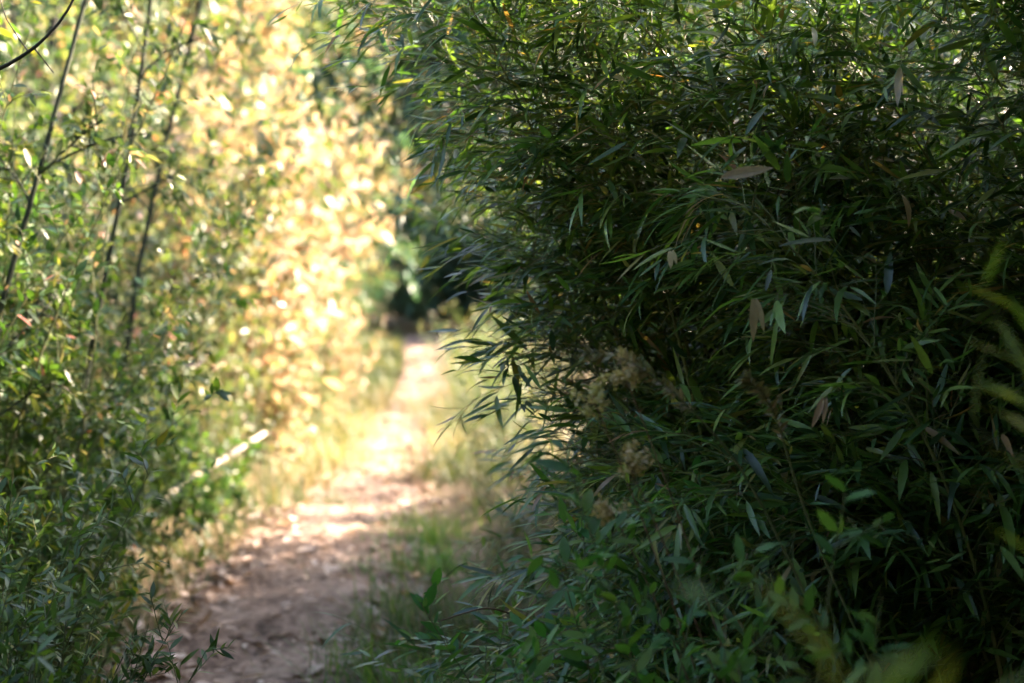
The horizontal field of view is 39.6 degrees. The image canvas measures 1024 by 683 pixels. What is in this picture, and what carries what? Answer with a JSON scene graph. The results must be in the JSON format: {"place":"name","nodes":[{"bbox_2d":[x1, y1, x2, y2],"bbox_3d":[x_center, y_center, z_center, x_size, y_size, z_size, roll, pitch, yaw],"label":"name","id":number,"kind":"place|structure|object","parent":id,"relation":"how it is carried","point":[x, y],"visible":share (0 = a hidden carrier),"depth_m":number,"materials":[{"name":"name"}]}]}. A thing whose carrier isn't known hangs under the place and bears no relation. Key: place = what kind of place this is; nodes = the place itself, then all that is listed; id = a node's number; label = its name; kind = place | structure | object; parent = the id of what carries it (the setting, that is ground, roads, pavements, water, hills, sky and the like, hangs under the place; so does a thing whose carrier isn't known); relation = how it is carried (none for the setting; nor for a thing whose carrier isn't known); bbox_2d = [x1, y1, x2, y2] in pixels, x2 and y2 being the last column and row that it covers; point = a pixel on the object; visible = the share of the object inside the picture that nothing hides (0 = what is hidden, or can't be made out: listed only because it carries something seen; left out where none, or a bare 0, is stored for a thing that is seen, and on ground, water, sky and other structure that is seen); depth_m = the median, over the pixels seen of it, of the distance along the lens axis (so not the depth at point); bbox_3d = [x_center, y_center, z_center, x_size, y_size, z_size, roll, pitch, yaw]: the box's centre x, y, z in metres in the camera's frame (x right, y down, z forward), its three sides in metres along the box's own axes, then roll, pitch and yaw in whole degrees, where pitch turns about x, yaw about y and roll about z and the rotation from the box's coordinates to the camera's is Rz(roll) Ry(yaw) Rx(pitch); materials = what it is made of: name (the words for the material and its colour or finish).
{"place":"outdoors","nodes":[
{"label":"outdoors","id":0,"kind":"place"},
{"bbox_2d":[140,323,499,682],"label":"path","id":1,"kind":"structure","parent":0,"point":[264,605],"depth_m":7.46,"materials":[{"name":"soil"}]},
{"bbox_2d":[71,382,542,682],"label":"fallen leaves","id":2,"kind":"object","parent":1,"relation":"on","point":[253,561],"visible":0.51,"depth_m":7.58,"materials":[{"name":"brown plant"}]},
{"bbox_2d":[270,532,505,591],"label":"grass tuft","id":3,"kind":"object","parent":1,"relation":"on","point":[416,565],"visible":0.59,"depth_m":7.60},
{"bbox_2d":[2,303,994,682],"bbox_3d":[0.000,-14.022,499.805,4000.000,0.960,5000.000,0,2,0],"label":"ground","id":4,"kind":"structure","parent":0,"point":[452,497],"depth_m":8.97,"materials":[{"name":"plant"}]},
{"bbox_2d":[0,0,49,264],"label":"sapling","id":5,"kind":"object","parent":4,"relation":"on","point":[32,15],"visible":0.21,"depth_m":6.78,"materials":[{"name":"green plant"}]},
{"bbox_2d":[0,442,64,643],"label":"weed plant","id":6,"kind":"object","parent":4,"relation":"on","point":[21,506],"visible":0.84,"depth_m":3.61,"materials":[{"name":"green plant"}]},
{"bbox_2d":[0,0,68,597],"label":"tall shrub","id":7,"kind":"object","parent":4,"relation":"on","point":[19,384],"visible":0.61,"depth_m":4.86,"materials":[{"name":"green plant"}]},
{"bbox_2d":[0,615,70,682],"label":"weed plant","id":8,"kind":"object","parent":4,"relation":"on","point":[5,650],"visible":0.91,"depth_m":3.04,"materials":[{"name":"green plant"}]},
{"bbox_2d":[0,566,104,682],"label":"weed plant","id":9,"kind":"object","parent":4,"relation":"on","point":[68,605],"visible":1,"depth_m":2.73,"materials":[{"name":"green plant"}]},
{"bbox_2d":[0,3,114,348],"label":"tall shrub","id":10,"kind":"object","parent":4,"relation":"on","point":[84,186],"visible":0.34,"depth_m":5.38,"materials":[{"name":"green plant"}]},
{"bbox_2d":[0,123,144,502],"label":"shrub","id":11,"kind":"object","parent":4,"relation":"on","point":[80,267],"visible":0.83,"depth_m":4.42,"materials":[{"name":"green plant"}]},
{"bbox_2d":[0,453,145,682],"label":"weed plant","id":12,"kind":"object","parent":4,"relation":"on","point":[79,570],"visible":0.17,"depth_m":4.65,"materials":[{"name":"green plant"}]},
{"bbox_2d":[0,183,148,649],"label":"shrub","id":13,"kind":"object","parent":4,"relation":"on","point":[28,437],"visible":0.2,"depth_m":5.31,"materials":[{"name":"green plant"}]},
{"bbox_2d":[0,466,151,682],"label":"weed plant","id":14,"kind":"object","parent":4,"relation":"on","point":[132,592],"visible":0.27,"depth_m":4.33,"materials":[{"name":"green plant"}]},
{"bbox_2d":[0,493,165,682],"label":"weed plant","id":15,"kind":"object","parent":4,"relation":"on","point":[9,613],"visible":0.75,"depth_m":3.33,"materials":[{"name":"green plant"}]},
{"bbox_2d":[0,422,165,682],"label":"weed plant","id":16,"kind":"object","parent":4,"relation":"on","point":[126,537],"visible":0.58,"depth_m":4.13,"materials":[{"name":"green plant"}]},
{"bbox_2d":[0,435,170,678],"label":"weed plant","id":17,"kind":"object","parent":4,"relation":"on","point":[136,459],"visible":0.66,"depth_m":3.53,"materials":[{"name":"green plant"}]},
{"bbox_2d":[0,0,171,420],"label":"sapling","id":18,"kind":"object","parent":4,"relation":"on","point":[141,157],"visible":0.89,"depth_m":4.79,"materials":[{"name":"green plant"}]},
{"bbox_2d":[0,0,183,435],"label":"tall shrub","id":19,"kind":"object","parent":4,"relation":"on","point":[133,70],"visible":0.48,"depth_m":6.37,"materials":[{"name":"green plant"}]},
{"bbox_2d":[0,0,189,426],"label":"tall shrub","id":20,"kind":"object","parent":4,"relation":"on","point":[85,61],"visible":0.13,"depth_m":8.99,"materials":[{"name":"green plant"}]},
{"bbox_2d":[1,319,205,579],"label":"shrub","id":21,"kind":"object","parent":4,"relation":"on","point":[117,356],"visible":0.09,"depth_m":7.39,"materials":[{"name":"green plant"}]},
{"bbox_2d":[7,0,222,474],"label":"sapling","id":22,"kind":"object","parent":4,"relation":"on","point":[177,193],"visible":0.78,"depth_m":5.61,"materials":[{"name":"green plant"}]},
{"bbox_2d":[0,285,231,678],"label":"shrub","id":23,"kind":"object","parent":4,"relation":"on","point":[102,488],"visible":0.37,"depth_m":4.84,"materials":[{"name":"green plant"}]},
{"bbox_2d":[5,334,229,659],"bbox_3d":[-1.899,0.649,6.148,1.800,1.390,1.115,1,2,27],"label":"shrub","id":24,"kind":"object","parent":4,"relation":"on","point":[178,533],"visible":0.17,"depth_m":6.18,"materials":[{"name":"green plant"}]},
{"bbox_2d":[0,559,235,682],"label":"weed plant","id":25,"kind":"object","parent":4,"relation":"on","point":[146,665],"visible":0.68,"depth_m":3.52,"materials":[{"name":"green plant"}]},
{"bbox_2d":[0,154,257,572],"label":"shrub","id":26,"kind":"object","parent":4,"relation":"on","point":[240,302],"visible":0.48,"depth_m":5.48,"materials":[{"name":"green plant"}]},
{"bbox_2d":[0,143,258,501],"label":"shrub","id":27,"kind":"object","parent":4,"relation":"on","point":[202,238],"visible":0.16,"depth_m":6.67,"materials":[{"name":"green plant"}]},
{"bbox_2d":[0,0,291,662],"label":"tall shrub","id":28,"kind":"object","parent":4,"relation":"on","point":[39,119],"visible":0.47,"depth_m":5.58,"materials":[{"name":"green plant"}]},
{"bbox_2d":[0,0,305,593],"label":"tall shrub","id":29,"kind":"object","parent":4,"relation":"on","point":[99,246],"visible":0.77,"depth_m":4.89,"materials":[{"name":"green plant"}]},
{"bbox_2d":[0,0,319,457],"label":"tall shrub","id":30,"kind":"object","parent":4,"relation":"on","point":[186,34],"visible":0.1,"depth_m":11.86,"materials":[{"name":"green plant"}]},
{"bbox_2d":[0,0,330,425],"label":"tree","id":31,"kind":"object","parent":4,"relation":"on","point":[28,89],"visible":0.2,"depth_m":13.68,"materials":[{"name":"green plant"}]},
{"bbox_2d":[16,0,318,375],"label":"tree","id":32,"kind":"object","parent":4,"relation":"on","point":[300,69],"visible":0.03,"depth_m":19.59,"materials":[{"name":"green plant"}]},
{"bbox_2d":[72,0,271,528],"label":"sapling","id":33,"kind":"object","parent":4,"relation":"on","point":[162,156],"visible":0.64,"depth_m":7.05,"materials":[{"name":"green plant"}]},
{"bbox_2d":[0,0,344,342],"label":"tree","id":34,"kind":"object","parent":4,"relation":"on","point":[66,47],"visible":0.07,"depth_m":14.81,"materials":[{"name":"green plant"}]},
{"bbox_2d":[0,0,352,574],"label":"tall shrub","id":35,"kind":"object","parent":4,"relation":"on","point":[269,151],"visible":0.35,"depth_m":7.58,"materials":[{"name":"green plant"}]},
{"bbox_2d":[98,401,266,548],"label":"shrub","id":36,"kind":"object","parent":4,"relation":"on","point":[209,508],"visible":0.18,"depth_m":8.51,"materials":[{"name":"green plant"}]},
{"bbox_2d":[0,0,372,514],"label":"tall shrub","id":37,"kind":"object","parent":4,"relation":"on","point":[180,123],"visible":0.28,"depth_m":9.13,"materials":[{"name":"green plant"}]},
{"bbox_2d":[8,9,393,499],"bbox_3d":[-1.971,-0.602,10.186,2.867,3.394,2.239,1,2,40],"label":"tall shrub","id":38,"kind":"object","parent":4,"relation":"on","point":[263,270],"visible":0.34,"depth_m":10.01,"materials":[{"name":"yellow plant"}]},
{"bbox_2d":[27,0,394,322],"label":"tree","id":39,"kind":"object","parent":4,"relation":"on","point":[270,41],"visible":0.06,"depth_m":16.52,"materials":[{"name":"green plant"}]},
{"bbox_2d":[63,32,391,473],"bbox_3d":[-2.258,-0.652,11.434,2.520,3.501,2.125,0,2,0],"label":"tall shrub","id":40,"kind":"object","parent":4,"relation":"on","point":[283,269],"visible":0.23,"depth_m":11.35,"materials":[{"name":"yellow plant"}]},
{"bbox_2d":[163,324,319,508],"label":"tall shrub","id":41,"kind":"object","parent":4,"relation":"on","point":[227,417],"visible":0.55,"depth_m":9.88,"materials":[{"name":"yellow plant"}]},
{"bbox_2d":[137,113,357,419],"bbox_3d":[-2.993,-0.912,16.343,2.646,3.676,2.231,-1,2,-20],"label":"tall shrub","id":42,"kind":"object","parent":4,"relation":"on","point":[332,287],"visible":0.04,"depth_m":16.63,"materials":[{"name":"yellow plant"}]},
{"bbox_2d":[144,153,350,459],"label":"tall shrub","id":43,"kind":"object","parent":4,"relation":"on","point":[317,291],"visible":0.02,"depth_m":12.70,"materials":[{"name":"yellow plant"}]},
{"bbox_2d":[103,29,397,438],"bbox_3d":[-2.623,-0.899,13.726,2.337,3.851,2.772,1,2,30],"label":"tall shrub","id":44,"kind":"object","parent":4,"relation":"on","point":[317,160],"visible":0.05,"depth_m":13.61,"materials":[{"name":"yellow plant"}]},
{"bbox_2d":[210,309,322,481],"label":"tall shrub","id":45,"kind":"object","parent":4,"relation":"on","point":[284,432],"visible":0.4,"depth_m":11.60,"materials":[{"name":"yellow plant"}]},
{"bbox_2d":[194,0,407,348],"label":"tree","id":46,"kind":"object","parent":4,"relation":"on","point":[359,193],"visible":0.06,"depth_m":23.68,"materials":[{"name":"yellow plant"}]},
{"bbox_2d":[277,307,350,448],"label":"tall shrub","id":47,"kind":"object","parent":4,"relation":"on","point":[333,374],"visible":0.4,"depth_m":13.41,"materials":[{"name":"yellow plant"}]},
{"bbox_2d":[239,443,393,494],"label":"grass tuft","id":48,"kind":"object","parent":4,"relation":"on","point":[308,482],"visible":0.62,"depth_m":11.32,"materials":[{"name":"plant"}]},
{"bbox_2d":[232,0,422,320],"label":"tree","id":49,"kind":"object","parent":4,"relation":"on","point":[390,200],"visible":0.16,"depth_m":26.89,"materials":[{"name":"green plant"}]},
{"bbox_2d":[276,150,382,424],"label":"tall shrub","id":50,"kind":"object","parent":4,"relation":"on","point":[334,292],"visible":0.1,"depth_m":15.23,"materials":[{"name":"yellow plant"}]},
{"bbox_2d":[242,0,423,291],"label":"tree","id":51,"kind":"object","parent":4,"relation":"on","point":[384,187],"visible":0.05,"depth_m":32.00,"materials":[{"name":"yellow plant"}]},
{"bbox_2d":[291,289,385,425],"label":"tall shrub","id":52,"kind":"object","parent":4,"relation":"on","point":[344,346],"visible":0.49,"depth_m":15.60,"materials":[{"name":"yellow plant"}]},
{"bbox_2d":[265,412,421,476],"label":"grass tuft","id":53,"kind":"object","parent":4,"relation":"on","point":[362,456],"visible":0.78,"depth_m":12.48,"materials":[{"name":"plant"}]},
{"bbox_2d":[235,605,498,682],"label":"grass tuft","id":54,"kind":"object","parent":4,"relation":"on","point":[344,649],"visible":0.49,"depth_m":5.59,"materials":[{"name":"green plant"}]},
{"bbox_2d":[314,186,422,384],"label":"tall shrub","id":55,"kind":"object","parent":4,"relation":"on","point":[372,281],"visible":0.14,"depth_m":21.76,"materials":[{"name":"yellow plant"}]},
{"bbox_2d":[303,391,441,448],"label":"grass tuft","id":56,"kind":"object","parent":4,"relation":"on","point":[379,430],"visible":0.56,"depth_m":15.05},
{"bbox_2d":[300,0,480,326],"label":"tree","id":57,"kind":"object","parent":4,"relation":"on","point":[397,150],"visible":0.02,"depth_m":40.93,"materials":[{"name":"green plant"}]},
{"bbox_2d":[261,587,528,682],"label":"grass tuft","id":58,"kind":"object","parent":4,"relation":"on","point":[398,675],"visible":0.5,"depth_m":5.04,"materials":[{"name":"green plant"}]},
{"bbox_2d":[346,178,461,333],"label":"thicket shrub","id":59,"kind":"object","parent":4,"relation":"on","point":[403,303],"visible":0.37,"depth_m":39.20,"materials":[{"name":"plant"}]},
{"bbox_2d":[274,565,546,682],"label":"grass tuft","id":60,"kind":"object","parent":4,"relation":"on","point":[417,624],"visible":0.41,"depth_m":5.72,"materials":[{"name":"plant"}]},
{"bbox_2d":[300,552,525,639],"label":"grass tuft","id":61,"kind":"object","parent":4,"relation":"on","point":[394,601],"visible":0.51,"depth_m":6.45,"materials":[{"name":"green plant"}]},
{"bbox_2d":[338,492,504,549],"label":"grass tuft","id":62,"kind":"object","parent":4,"relation":"on","point":[433,533],"visible":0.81,"depth_m":8.82,"materials":[{"name":"green plant"}]},
{"bbox_2d":[346,514,506,587],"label":"grass tuft","id":63,"kind":"object","parent":4,"relation":"on","point":[423,563],"visible":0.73,"depth_m":7.63,"materials":[{"name":"green plant"}]},
{"bbox_2d":[345,12,518,329],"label":"tree","id":64,"kind":"object","parent":4,"relation":"on","point":[410,135],"visible":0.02,"depth_m":41.12,"materials":[{"name":"green plant"}]},
{"bbox_2d":[308,551,563,666],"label":"grass tuft","id":65,"kind":"object","parent":4,"relation":"on","point":[453,619],"visible":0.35,"depth_m":5.92,"materials":[{"name":"plant"}]},
{"bbox_2d":[353,435,519,491],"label":"grass tuft","id":66,"kind":"object","parent":4,"relation":"on","point":[424,474],"visible":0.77,"depth_m":11.49,"materials":[{"name":"plant"}]},
{"bbox_2d":[399,316,502,424],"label":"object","id":67,"kind":"object","parent":4,"relation":"on","point":[439,385],"visible":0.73,"depth_m":16.02,"materials":[{"name":"yellow plant"}]},
{"bbox_2d":[406,181,507,332],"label":"thicket shrub","id":68,"kind":"object","parent":4,"relation":"on","point":[464,303],"visible":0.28,"depth_m":40.76,"materials":[{"name":"plant"}]},
{"bbox_2d":[418,300,506,407],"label":"tall shrub","id":69,"kind":"object","parent":4,"relation":"on","point":[461,331],"visible":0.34,"depth_m":17.52,"materials":[{"name":"green plant"}]},
{"bbox_2d":[427,306,523,441],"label":"tall shrub","id":70,"kind":"object","parent":4,"relation":"on","point":[501,392],"visible":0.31,"depth_m":14.31,"materials":[{"name":"green plant"}]},
{"bbox_2d":[276,0,696,389],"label":"overhanging tree","id":71,"kind":"object","parent":4,"relation":"on","point":[367,113],"visible":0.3,"depth_m":8.35,"materials":[{"name":"green plant"}]},
{"bbox_2d":[361,0,624,376],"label":"leaning tree","id":72,"kind":"object","parent":4,"relation":"on","point":[404,175],"visible":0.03,"depth_m":23.48,"materials":[{"name":"green plant"}]},
{"bbox_2d":[443,309,565,466],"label":"tall shrub","id":73,"kind":"object","parent":4,"relation":"on","point":[500,397],"visible":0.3,"depth_m":11.79,"materials":[{"name":"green plant"}]},
{"bbox_2d":[441,346,568,509],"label":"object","id":74,"kind":"object","parent":4,"relation":"on","point":[497,428],"visible":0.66,"depth_m":9.92,"materials":[{"name":"green plant"}]},
{"bbox_2d":[474,189,578,329],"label":"thicket shrub","id":75,"kind":"object","parent":4,"relation":"on","point":[497,288],"visible":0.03,"depth_m":38.62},
{"bbox_2d":[264,0,836,604],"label":"bamboo clump","id":76,"kind":"object","parent":4,"relation":"on","point":[574,198],"visible":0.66,"depth_m":3.80,"materials":[{"name":"green plant"}]},
{"bbox_2d":[446,390,676,656],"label":"bamboo clump","id":77,"kind":"object","parent":4,"relation":"on","point":[499,465],"visible":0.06,"depth_m":4.89,"materials":[{"name":"green plant"}]},
{"bbox_2d":[367,98,797,457],"bbox_3d":[0.779,-0.014,6.393,1.874,2.462,2.484,1,2,37],"label":"bamboo clump","id":78,"kind":"object","parent":4,"relation":"on","point":[455,231],"visible":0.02,"depth_m":6.07,"materials":[{"name":"green plant"}]},
{"bbox_2d":[395,449,795,682],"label":"weed plant","id":79,"kind":"object","parent":4,"relation":"on","point":[574,658],"visible":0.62,"depth_m":2.96,"materials":[{"name":"green plant"}]},
{"bbox_2d":[479,497,713,682],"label":"weed plant","id":80,"kind":"object","parent":4,"relation":"on","point":[542,667],"visible":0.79,"depth_m":2.75,"materials":[{"name":"green plant"}]},
{"bbox_2d":[311,432,905,682],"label":"bamboo clump","id":81,"kind":"object","parent":4,"relation":"on","point":[609,659],"visible":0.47,"depth_m":3.14,"materials":[{"name":"green plant"}]},
{"bbox_2d":[401,117,828,676],"bbox_3d":[0.453,0.303,4.278,1.526,1.980,1.267,0,2,0],"label":"bamboo clump","id":82,"kind":"object","parent":4,"relation":"on","point":[570,340],"visible":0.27,"depth_m":4.01,"materials":[{"name":"green plant"}]},
{"bbox_2d":[570,373,699,682],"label":"dried flower","id":83,"kind":"object","parent":4,"relation":"on","point":[596,394],"visible":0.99,"depth_m":2.63,"materials":[{"name":"plant"}]},
{"bbox_2d":[591,492,688,679],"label":"dried flower","id":84,"kind":"object","parent":4,"relation":"on","point":[606,509],"visible":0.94,"depth_m":2.64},
{"bbox_2d":[614,439,718,682],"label":"dried flower","id":85,"kind":"object","parent":4,"relation":"on","point":[629,450],"visible":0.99,"depth_m":2.62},
{"bbox_2d":[600,346,733,682],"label":"dried flower","id":86,"kind":"object","parent":4,"relation":"on","point":[623,374],"visible":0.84,"depth_m":2.67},
{"bbox_2d":[423,468,936,682],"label":"bamboo clump","id":87,"kind":"object","parent":4,"relation":"on","point":[527,589],"visible":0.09,"depth_m":3.95,"materials":[{"name":"green plant"}]},
{"bbox_2d":[573,344,844,682],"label":"arching weed","id":88,"kind":"object","parent":4,"relation":"on","point":[671,388],"visible":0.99,"depth_m":2.65,"materials":[{"name":"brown plant"}]},
{"bbox_2d":[508,433,913,682],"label":"weed plant","id":89,"kind":"object","parent":4,"relation":"on","point":[586,502],"visible":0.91,"depth_m":2.46,"materials":[{"name":"green plant"}]},
{"bbox_2d":[405,0,1023,682],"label":"bamboo clump","id":90,"kind":"object","parent":4,"relation":"on","point":[923,606],"visible":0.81,"depth_m":3.42,"materials":[{"name":"green plant"}]},
{"bbox_2d":[412,0,1023,682],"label":"bamboo clump","id":91,"kind":"object","parent":4,"relation":"on","point":[898,86],"visible":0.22,"depth_m":3.53,"materials":[{"name":"green plant"}]},
{"bbox_2d":[691,645,809,682],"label":"weed plant","id":92,"kind":"object","parent":4,"relation":"on","point":[745,662],"visible":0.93,"depth_m":2.46,"materials":[{"name":"green plant"}]},
{"bbox_2d":[539,298,989,682],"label":"bamboo clump","id":93,"kind":"object","parent":4,"relation":"on","point":[829,335],"visible":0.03,"depth_m":3.82,"materials":[{"name":"green plant"}]},
{"bbox_2d":[519,4,1015,664],"bbox_3d":[0.964,0.055,5.137,2.089,2.492,1.889,1,2,20],"label":"bamboo clump","id":94,"kind":"object","parent":4,"relation":"on","point":[735,258],"visible":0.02,"depth_m":4.92,"materials":[{"name":"green plant"}]},
{"bbox_2d":[735,368,871,665],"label":"arching weed","id":95,"kind":"object","parent":4,"relation":"on","point":[747,379],"visible":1,"depth_m":2.75,"materials":[{"name":"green plant"}]},
{"bbox_2d":[587,0,1019,654],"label":"bamboo clump","id":96,"kind":"object","parent":4,"relation":"on","point":[833,148],"depth_m":5.63,"materials":[{"name":"green plant"}]},
{"bbox_2d":[632,0,1023,612],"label":"bamboo clump","id":97,"kind":"object","parent":4,"relation":"on","point":[969,414],"visible":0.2,"depth_m":3.83,"materials":[{"name":"green plant"}]},
{"bbox_2d":[675,237,1023,682],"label":"weed plant","id":98,"kind":"object","parent":4,"relation":"on","point":[907,667],"visible":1,"depth_m":1.00,"materials":[{"name":"green plant"}]},
{"bbox_2d":[768,116,1023,575],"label":"bamboo clump","id":99,"kind":"object","parent":4,"relation":"on","point":[1020,267],"visible":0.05,"depth_m":4.25,"materials":[{"name":"green plant"}]},
{"bbox_2d":[775,0,1023,312],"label":"bamboo clump","id":100,"kind":"object","parent":4,"relation":"on","point":[945,56],"visible":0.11,"depth_m":4.73,"materials":[{"name":"green plant"}]},
{"bbox_2d":[902,3,1023,190],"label":"bamboo clump","id":101,"kind":"object","parent":4,"relation":"on","point":[964,21],"visible":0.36,"depth_m":3.58,"materials":[{"name":"green plant"}]},
{"bbox_2d":[738,0,1023,607],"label":"bamboo","id":102,"kind":"object","parent":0,"point":[855,60],"visible":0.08,"depth_m":4.40,"materials":[{"name":"green plant"}]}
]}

